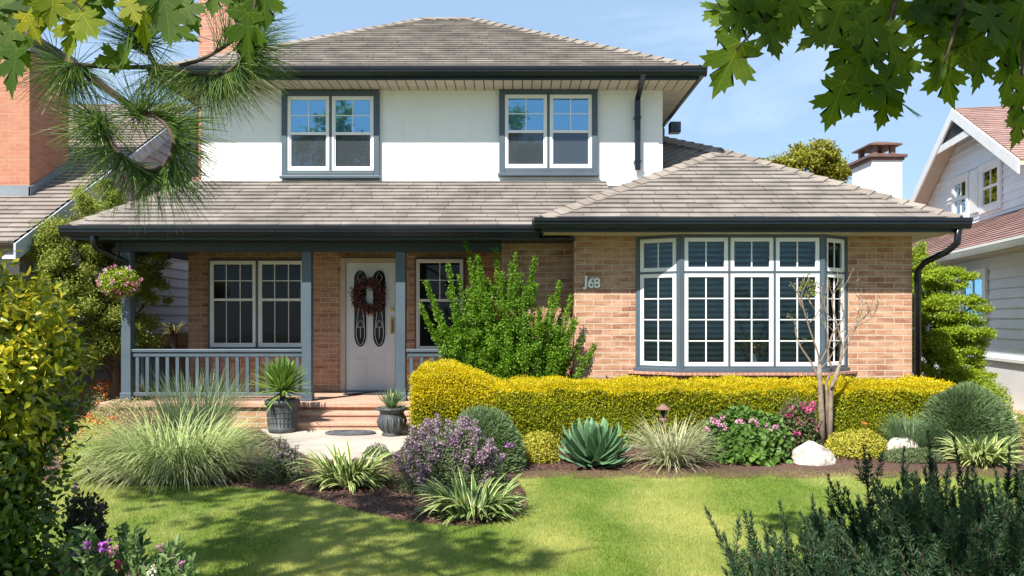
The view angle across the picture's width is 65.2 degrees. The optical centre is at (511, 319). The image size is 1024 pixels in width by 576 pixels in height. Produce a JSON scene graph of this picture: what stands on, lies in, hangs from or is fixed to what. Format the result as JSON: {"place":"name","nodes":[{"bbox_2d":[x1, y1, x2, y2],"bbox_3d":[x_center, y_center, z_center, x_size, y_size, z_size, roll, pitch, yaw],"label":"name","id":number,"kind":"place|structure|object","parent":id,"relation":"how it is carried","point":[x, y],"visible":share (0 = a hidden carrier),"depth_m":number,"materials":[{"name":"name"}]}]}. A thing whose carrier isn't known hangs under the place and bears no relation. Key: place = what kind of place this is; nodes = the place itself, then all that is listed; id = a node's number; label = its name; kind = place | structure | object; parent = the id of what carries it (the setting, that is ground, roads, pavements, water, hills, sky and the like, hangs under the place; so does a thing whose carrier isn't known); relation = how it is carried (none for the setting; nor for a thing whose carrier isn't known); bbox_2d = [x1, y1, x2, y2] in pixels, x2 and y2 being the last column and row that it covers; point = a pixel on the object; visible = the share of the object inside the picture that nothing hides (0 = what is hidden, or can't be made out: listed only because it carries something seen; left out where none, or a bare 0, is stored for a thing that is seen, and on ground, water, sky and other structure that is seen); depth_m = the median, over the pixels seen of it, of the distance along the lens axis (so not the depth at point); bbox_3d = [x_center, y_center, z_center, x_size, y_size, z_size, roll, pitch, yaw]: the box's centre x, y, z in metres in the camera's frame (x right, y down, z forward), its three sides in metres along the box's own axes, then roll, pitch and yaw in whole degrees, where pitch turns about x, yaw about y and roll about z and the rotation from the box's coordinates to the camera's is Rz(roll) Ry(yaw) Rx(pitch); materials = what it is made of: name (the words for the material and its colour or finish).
{"place":"outdoors","nodes":[
{"label":"outdoors","id":0,"kind":"place"},
{"bbox_2d":[136,385,162,398],"bbox_3d":[-5.393,1.228,11.722,0.808,0.588,0.540,0,0,0],"label":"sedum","id":1,"kind":"object","parent":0,"point":[141,397],"visible":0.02,"depth_m":11.63,"materials":[{"name":"brown plant"}]},
{"bbox_2d":[134,401,210,427],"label":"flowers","id":2,"kind":"object","parent":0,"point":[159,413],"visible":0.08,"depth_m":11.01,"materials":[{"name":"plant"}]},
{"bbox_2d":[110,364,265,446],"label":"ornamental grass","id":3,"kind":"object","parent":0,"point":[199,407],"depth_m":9.11,"materials":[{"name":"green plant"}]},
{"bbox_2d":[261,429,409,460],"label":"path","id":4,"kind":"structure","parent":0,"point":[311,440],"depth_m":9.84,"materials":[{"name":"concrete"}]},
{"bbox_2d":[264,398,299,432],"bbox_3d":[-3.042,1.263,10.600,0.459,0.420,0.459,0,0,0],"label":"planter","id":5,"kind":"object","parent":4,"relation":"on","point":[284,416],"visible":0.95,"depth_m":10.44,"materials":[{"name":"stone"}]},
{"bbox_2d":[247,355,312,414],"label":"spiky plant","id":6,"kind":"object","parent":5,"relation":"in","point":[282,376],"visible":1,"depth_m":10.50,"materials":[{"name":"green plant"}]},
{"bbox_2d":[325,430,375,434],"bbox_3d":[-2.105,1.460,10.420,0.660,0.024,0.340,0,0,0],"label":"doormat","id":7,"kind":"object","parent":4,"relation":"on","point":[348,432],"visible":1,"depth_m":10.34,"materials":[{"name":"grey stone"}]},
{"bbox_2d":[376,406,407,436],"bbox_3d":[-1.545,1.303,10.300,0.410,0.360,0.410,0,0,0],"label":"urn","id":8,"kind":"object","parent":4,"relation":"on","point":[391,422],"visible":0.95,"depth_m":10.16,"materials":[{"name":"stone"}]},
{"bbox_2d":[370,388,407,408],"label":"spiky plant","id":9,"kind":"object","parent":8,"relation":"on","point":[391,401],"visible":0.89,"depth_m":10.27,"materials":[{"name":"green plant"}]},
{"bbox_2d":[19,462,1021,575],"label":"lawn","id":10,"kind":"structure","parent":0,"point":[468,529],"depth_m":6.15,"materials":[{"name":"plant"}]},
{"bbox_2d":[0,249,103,575],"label":"variegated bush","id":11,"kind":"object","parent":10,"relation":"on","point":[35,346],"visible":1,"depth_m":3.25,"materials":[{"name":"green plant"}]},
{"bbox_2d":[58,483,115,575],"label":"dark flower shrub","id":12,"kind":"object","parent":10,"relation":"on","point":[86,513],"visible":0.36,"depth_m":3.62,"materials":[{"name":"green plant"}]},
{"bbox_2d":[37,521,198,575],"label":"flower patch","id":13,"kind":"object","parent":10,"relation":"on","point":[167,561],"visible":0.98,"depth_m":3.33,"materials":[{"name":"green plant"}]},
{"bbox_2d":[0,0,287,100],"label":"maple tree","id":14,"kind":"object","parent":10,"relation":"on","point":[80,19],"visible":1,"depth_m":2.54,"materials":[{"name":"green plant"}]},
{"bbox_2d":[0,0,307,236],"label":"pine tree","id":15,"kind":"object","parent":10,"relation":"on","point":[72,75],"visible":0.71,"depth_m":3.08,"materials":[{"name":"green plant"}]},
{"bbox_2d":[699,0,1023,150],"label":"maple tree","id":16,"kind":"object","parent":10,"relation":"on","point":[955,31],"visible":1,"depth_m":2.59,"materials":[{"name":"green plant"}]},
{"bbox_2d":[704,428,1023,575],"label":"rosemary bush","id":17,"kind":"object","parent":10,"relation":"on","point":[978,536],"visible":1,"depth_m":2.86,"materials":[{"name":"green plant"}]},
{"bbox_2d":[41,0,1014,200],"label":"sky","id":18,"kind":"structure","parent":0,"point":[764,116],"materials":[{"name":"blue"}]},
{"bbox_2d":[42,410,1023,525],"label":"mulch bed","id":19,"kind":"object","parent":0,"point":[852,463],"visible":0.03,"depth_m":8.24,"materials":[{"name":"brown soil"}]},
{"bbox_2d":[59,437,123,484],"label":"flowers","id":20,"kind":"object","parent":19,"relation":"on","point":[81,464],"visible":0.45,"depth_m":7.82,"materials":[{"name":"orange plant"}]},
{"bbox_2d":[56,412,127,460],"bbox_3d":[-4.679,1.306,8.989,0.966,0.542,0.627,0,0,0],"label":"sedum","id":21,"kind":"object","parent":19,"relation":"on","point":[83,429],"visible":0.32,"depth_m":8.89,"materials":[{"name":"yellow plant"}]},
{"bbox_2d":[75,378,120,417],"bbox_3d":[-6.350,1.229,12.491,0.920,0.666,0.682,0,0,0],"label":"sedum","id":22,"kind":"object","parent":19,"relation":"on","point":[105,384],"visible":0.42,"depth_m":12.37,"materials":[{"name":"orange plant"}]},
{"bbox_2d":[22,178,175,400],"bbox_3d":[-6.099,-0.272,11.853,2.139,3.751,1.679,0,0,-32],"label":"garden tree","id":23,"kind":"object","parent":19,"relation":"on","point":[101,325],"visible":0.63,"depth_m":11.63,"materials":[{"name":"green plant"}]},
{"bbox_2d":[80,397,158,436],"bbox_3d":[-5.062,1.257,10.366,1.031,0.535,0.728,0,0,0],"label":"sedum","id":24,"kind":"object","parent":19,"relation":"on","point":[116,412],"visible":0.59,"depth_m":10.30,"materials":[{"name":"plant"}]},
{"bbox_2d":[139,333,187,391],"bbox_3d":[-5.955,0.921,14.395,1.990,1.358,0.070,0,0,0],"label":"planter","id":25,"kind":"object","parent":19,"relation":"on","point":[182,340],"visible":0.11,"depth_m":14.40,"materials":[{"name":"brown wood"}]},
{"bbox_2d":[156,321,187,391],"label":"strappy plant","id":26,"kind":"object","parent":19,"relation":"on","point":[172,332],"visible":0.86,"depth_m":13.55,"materials":[{"name":"green plant"}]},
{"bbox_2d":[50,398,299,495],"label":"ornamental grass","id":27,"kind":"object","parent":19,"relation":"on","point":[183,458],"depth_m":7.70,"materials":[{"name":"green plant"}]},
{"bbox_2d":[250,434,306,483],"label":"flowering shrub","id":28,"kind":"object","parent":19,"relation":"on","point":[284,454],"visible":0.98,"depth_m":7.90,"materials":[{"name":"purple plant"}]},
{"bbox_2d":[284,439,398,494],"bbox_3d":[-1.585,1.463,7.727,1.004,0.539,1.023,0,0,36],"label":"striped lily","id":29,"kind":"object","parent":19,"relation":"on","point":[349,473],"visible":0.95,"depth_m":7.61,"materials":[{"name":"green plant"}]},
{"bbox_2d":[361,442,391,457],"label":"flowers","id":30,"kind":"object","parent":19,"relation":"on","point":[375,448],"visible":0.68,"depth_m":8.95,"materials":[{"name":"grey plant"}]},
{"bbox_2d":[390,412,512,494],"bbox_3d":[-0.577,1.260,7.548,1.182,0.794,0.771,0,0,0],"label":"flowering shrub","id":31,"kind":"object","parent":19,"relation":"on","point":[427,462],"visible":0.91,"depth_m":7.40,"materials":[{"name":"purple plant"}]},
{"bbox_2d":[411,465,532,525],"bbox_3d":[-0.326,1.449,6.523,1.037,0.450,0.950,0,0,0],"label":"striped lily","id":32,"kind":"object","parent":19,"relation":"on","point":[487,502],"visible":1,"depth_m":6.43,"materials":[{"name":"green plant"}]},
{"bbox_2d":[444,403,527,472],"bbox_3d":[-0.319,1.228,8.497,0.976,0.691,0.907,0,0,0],"label":"rounded shrub","id":33,"kind":"object","parent":19,"relation":"on","point":[498,427],"visible":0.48,"depth_m":8.35,"materials":[{"name":"green plant"}]},
{"bbox_2d":[419,240,596,383],"bbox_3d":[-0.053,0.190,10.969,2.427,2.635,0.654,0,0,0],"label":"green shrub","id":34,"kind":"object","parent":19,"relation":"on","point":[498,348],"visible":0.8,"depth_m":10.86,"materials":[{"name":"green plant"}]},
{"bbox_2d":[520,430,561,463],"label":"yellow shrub","id":35,"kind":"object","parent":19,"relation":"on","point":[548,449],"visible":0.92,"depth_m":8.77,"materials":[{"name":"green plant"}]},
{"bbox_2d":[557,417,633,467],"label":"agave","id":36,"kind":"object","parent":19,"relation":"on","point":[591,443],"visible":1,"depth_m":8.51,"materials":[{"name":"green plant"}]},
{"bbox_2d":[656,404,670,445],"bbox_3d":[1.699,1.244,8.991,0.170,0.606,0.170,0,0,0],"label":"garden lamp","id":37,"kind":"object","parent":19,"relation":"on","point":[663,408],"visible":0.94,"depth_m":8.96,"materials":[{"name":"metal"}]},
{"bbox_2d":[618,411,727,474],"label":"ornamental grass","id":38,"kind":"object","parent":19,"relation":"on","point":[677,453],"depth_m":8.51,"materials":[{"name":"plant"}]},
{"bbox_2d":[407,358,958,445],"bbox_3d":[2.117,1.017,10.113,6.814,1.066,1.020,0,0,0],"label":"hedge","id":39,"kind":"object","parent":19,"relation":"on","point":[553,404],"visible":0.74,"depth_m":9.74,"materials":[{"name":"yellow plant"}]},
{"bbox_2d":[694,403,794,466],"bbox_3d":[2.600,1.271,8.961,1.148,0.687,0.911,0,0,0],"label":"geranium","id":40,"kind":"object","parent":19,"relation":"on","point":[748,435],"visible":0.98,"depth_m":8.75,"materials":[{"name":"green plant"}]},
{"bbox_2d":[773,396,823,447],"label":"rose bush","id":41,"kind":"object","parent":19,"relation":"on","point":[789,412],"visible":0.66,"depth_m":9.33,"materials":[{"name":"pink plant"}]},
{"bbox_2d":[791,440,835,465],"bbox_3d":[3.304,1.547,8.776,0.483,0.442,0.382,0,0,0],"label":"boulder","id":42,"kind":"object","parent":19,"relation":"on","point":[810,453],"visible":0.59,"depth_m":8.66,"materials":[{"name":"white stone"}]},
{"bbox_2d":[786,266,880,445],"bbox_3d":[3.841,0.448,9.546,1.155,2.173,0.355,0,0,0],"label":"young tree","id":43,"kind":"object","parent":19,"relation":"on","point":[826,424],"visible":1,"depth_m":9.54,"materials":[{"name":"brown plant"}]},
{"bbox_2d":[823,421,887,459],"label":"yellow shrub","id":44,"kind":"object","parent":19,"relation":"on","point":[855,440],"visible":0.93,"depth_m":9.01,"materials":[{"name":"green plant"}]},
{"bbox_2d":[886,437,918,453],"bbox_3d":[4.555,1.538,9.346,0.393,0.359,0.296,0,0,16],"label":"boulder","id":45,"kind":"object","parent":19,"relation":"on","point":[895,443],"visible":0.35,"depth_m":9.26,"materials":[{"name":"white stone"}]},
{"bbox_2d":[877,447,946,463],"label":"groundcover plant","id":46,"kind":"object","parent":19,"relation":"on","point":[918,452],"visible":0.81,"depth_m":8.76,"materials":[{"name":"green plant"}]},
{"bbox_2d":[877,410,953,449],"bbox_3d":[4.744,1.325,9.434,1.006,0.566,1.007,0,0,0],"label":"blue fescue","id":47,"kind":"object","parent":19,"relation":"on","point":[909,430],"visible":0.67,"depth_m":9.26,"materials":[{"name":"plant"}]},
{"bbox_2d":[912,240,999,383],"bbox_3d":[6.991,0.113,12.892,1.502,2.983,1.259,0,0,40],"label":"layered tree","id":48,"kind":"object","parent":19,"relation":"on","point":[947,347],"visible":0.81,"depth_m":12.71,"materials":[{"name":"green plant"}]},
{"bbox_2d":[939,431,990,457],"bbox_3d":[5.151,1.398,8.982,0.646,0.396,0.641,0,0,20],"label":"blue fescue","id":49,"kind":"object","parent":19,"relation":"on","point":[968,441],"visible":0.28,"depth_m":8.90,"materials":[{"name":"plant"}]},
{"bbox_2d":[916,381,1019,454],"bbox_3d":[5.346,1.124,9.436,1.139,0.833,1.007,0,0,0],"label":"rounded shrub","id":50,"kind":"object","parent":19,"relation":"on","point":[980,408],"visible":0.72,"depth_m":9.21,"materials":[{"name":"green plant"}]},
{"bbox_2d":[931,430,1023,468],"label":"striped lily","id":51,"kind":"object","parent":19,"relation":"on","point":[991,454],"visible":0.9,"depth_m":8.61,"materials":[{"name":"green plant"}]},
{"bbox_2d":[956,364,1013,409],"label":"shrub","id":52,"kind":"object","parent":19,"relation":"on","point":[986,383],"visible":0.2,"depth_m":12.12,"materials":[{"name":"green plant"}]},
{"bbox_2d":[1009,407,1023,432],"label":"shrub","id":53,"kind":"object","parent":19,"relation":"on","point":[1018,415],"visible":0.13,"depth_m":10.33,"materials":[{"name":"green plant"}]},
{"bbox_2d":[1013,415,1023,448],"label":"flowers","id":54,"kind":"object","parent":19,"relation":"on","point":[1021,439],"visible":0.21,"depth_m":9.44,"materials":[{"name":"plant"}]},
{"bbox_2d":[1012,409,1023,416],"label":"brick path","id":55,"kind":"structure","parent":0,"point":[1016,412],"depth_m":12.63,"materials":[{"name":"beige brick"}]},
{"label":"ground","id":56,"kind":"structure","parent":0,"visible":0},
{"bbox_2d":[0,45,198,412],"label":"neighbour house","id":57,"kind":"structure","parent":56,"relation":"on","point":[33,190],"depth_m":12.64,"materials":[{"name":"orange"}]},
{"bbox_2d":[58,0,972,429],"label":"house","id":58,"kind":"structure","parent":56,"relation":"on","point":[402,160],"depth_m":12.13,"materials":[{"name":"brick"}]},
{"bbox_2d":[96,244,142,298],"bbox_3d":[-5.412,-0.699,11.043,0.614,0.841,0.561,0,0,0],"label":"hanging basket","id":59,"kind":"object","parent":58,"relation":"hanging from","point":[115,286],"visible":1,"depth_m":10.95,"materials":[{"name":"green plant"}]},
{"bbox_2d":[207,260,301,348],"bbox_3d":[-4.064,-0.232,12.735,1.583,1.461,0.130,0,0,0],"label":"window","id":60,"kind":"structure","parent":58,"relation":"in","point":[253,304],"depth_m":12.77,"materials":[{"name":"white paint"}]},
{"bbox_2d":[279,90,380,178],"bbox_3d":[-2.892,-2.952,12.735,1.596,1.410,0.130,0,0,0],"label":"window","id":61,"kind":"structure","parent":58,"relation":"in","point":[326,134],"depth_m":12.77,"materials":[{"name":"white paint"}]},
{"bbox_2d":[343,392,389,394],"bbox_3d":[-2.250,1.141,12.435,0.675,0.018,0.370,0,0,0],"label":"doormat","id":62,"kind":"object","parent":58,"relation":"on","point":[361,393],"visible":0.69,"depth_m":12.32,"materials":[{"name":"red fabric"}]},
{"bbox_2d":[348,275,387,316],"bbox_3d":[-2.277,-0.374,12.664,0.650,0.714,0.138,0,0,0],"label":"wreath","id":63,"kind":"object","parent":58,"relation":"attached to","point":[367,308],"visible":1,"depth_m":12.67,"materials":[{"name":"red plant"}]},
{"bbox_2d":[346,263,394,389],"bbox_3d":[-2.257,0.103,12.745,0.784,2.035,0.111,0,0,0],"label":"front door","id":64,"kind":"structure","parent":58,"relation":"in","point":[370,341],"depth_m":12.76,"materials":[{"name":"paint"}]},
{"bbox_2d":[415,258,464,348],"bbox_3d":[-1.153,-0.242,12.761,0.792,1.492,0.078,0,0,0],"label":"window","id":65,"kind":"structure","parent":58,"relation":"in","point":[433,269],"depth_m":12.77,"materials":[{"name":"blue paint"}]},
{"bbox_2d":[498,89,598,176],"bbox_3d":[0.580,-2.984,12.735,1.609,1.397,0.130,0,0,0],"label":"window","id":66,"kind":"structure","parent":58,"relation":"in","point":[543,132],"depth_m":12.77,"materials":[{"name":"glass"}]},
{"bbox_2d":[627,234,857,380],"bbox_3d":[3.225,0.190,11.140,3.226,2.820,0.720,0,0,0],"label":"bay window","id":67,"kind":"structure","parent":58,"relation":"in","point":[830,255],"depth_m":10.92,"materials":[{"name":"wood"}]},
{"bbox_2d":[734,330,784,361],"bbox_3d":[3.349,0.427,10.963,0.762,0.570,0.177,0,0,0],"label":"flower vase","id":68,"kind":"object","parent":58,"relation":"on","point":[748,346],"visible":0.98,"depth_m":10.96,"materials":[{"name":"white ceramic"}]},
{"bbox_2d":[847,142,907,197],"bbox_3d":[7.035,-0.902,15.440,0.710,5.005,1.020,0,0,0],"label":"chimney","id":69,"kind":"object","parent":58,"relation":"attached to","point":[878,169],"visible":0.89,"depth_m":15.00,"materials":[{"name":"white paint"}]},
{"bbox_2d":[758,138,851,182],"bbox_3d":[8.681,-1.922,23.979,3.404,7.052,3.179,0,0,0],"label":"distant tree","id":70,"kind":"object","parent":56,"relation":"on","point":[819,160],"visible":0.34,"depth_m":23.61,"materials":[{"name":"green plant"}]},
{"bbox_2d":[910,106,1023,410],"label":"neighbour house","id":71,"kind":"structure","parent":56,"relation":"on","point":[974,168],"depth_m":16.43,"materials":[{"name":"white wood"}]},
{"bbox_2d":[951,172,969,216],"bbox_3d":[10.858,-2.950,19.383,0.060,1.100,1.040,0,0,10],"label":"window","id":72,"kind":"structure","parent":71,"relation":"in","point":[959,184],"depth_m":19.35,"materials":[{"name":"white paint"}]},
{"bbox_2d":[959,268,987,340],"bbox_3d":[8.505,-0.275,14.777,0.060,1.290,1.240,0,0,10],"label":"window","id":73,"kind":"structure","parent":71,"relation":"in","point":[981,287],"depth_m":14.46,"materials":[{"name":"blue glass"}]},
{"bbox_2d":[979,157,1001,214],"bbox_3d":[10.548,-2.950,17.661,0.060,1.100,1.140,0,0,10],"label":"window","id":74,"kind":"structure","parent":71,"relation":"in","point":[990,173],"depth_m":17.62,"materials":[{"name":"white paint"}]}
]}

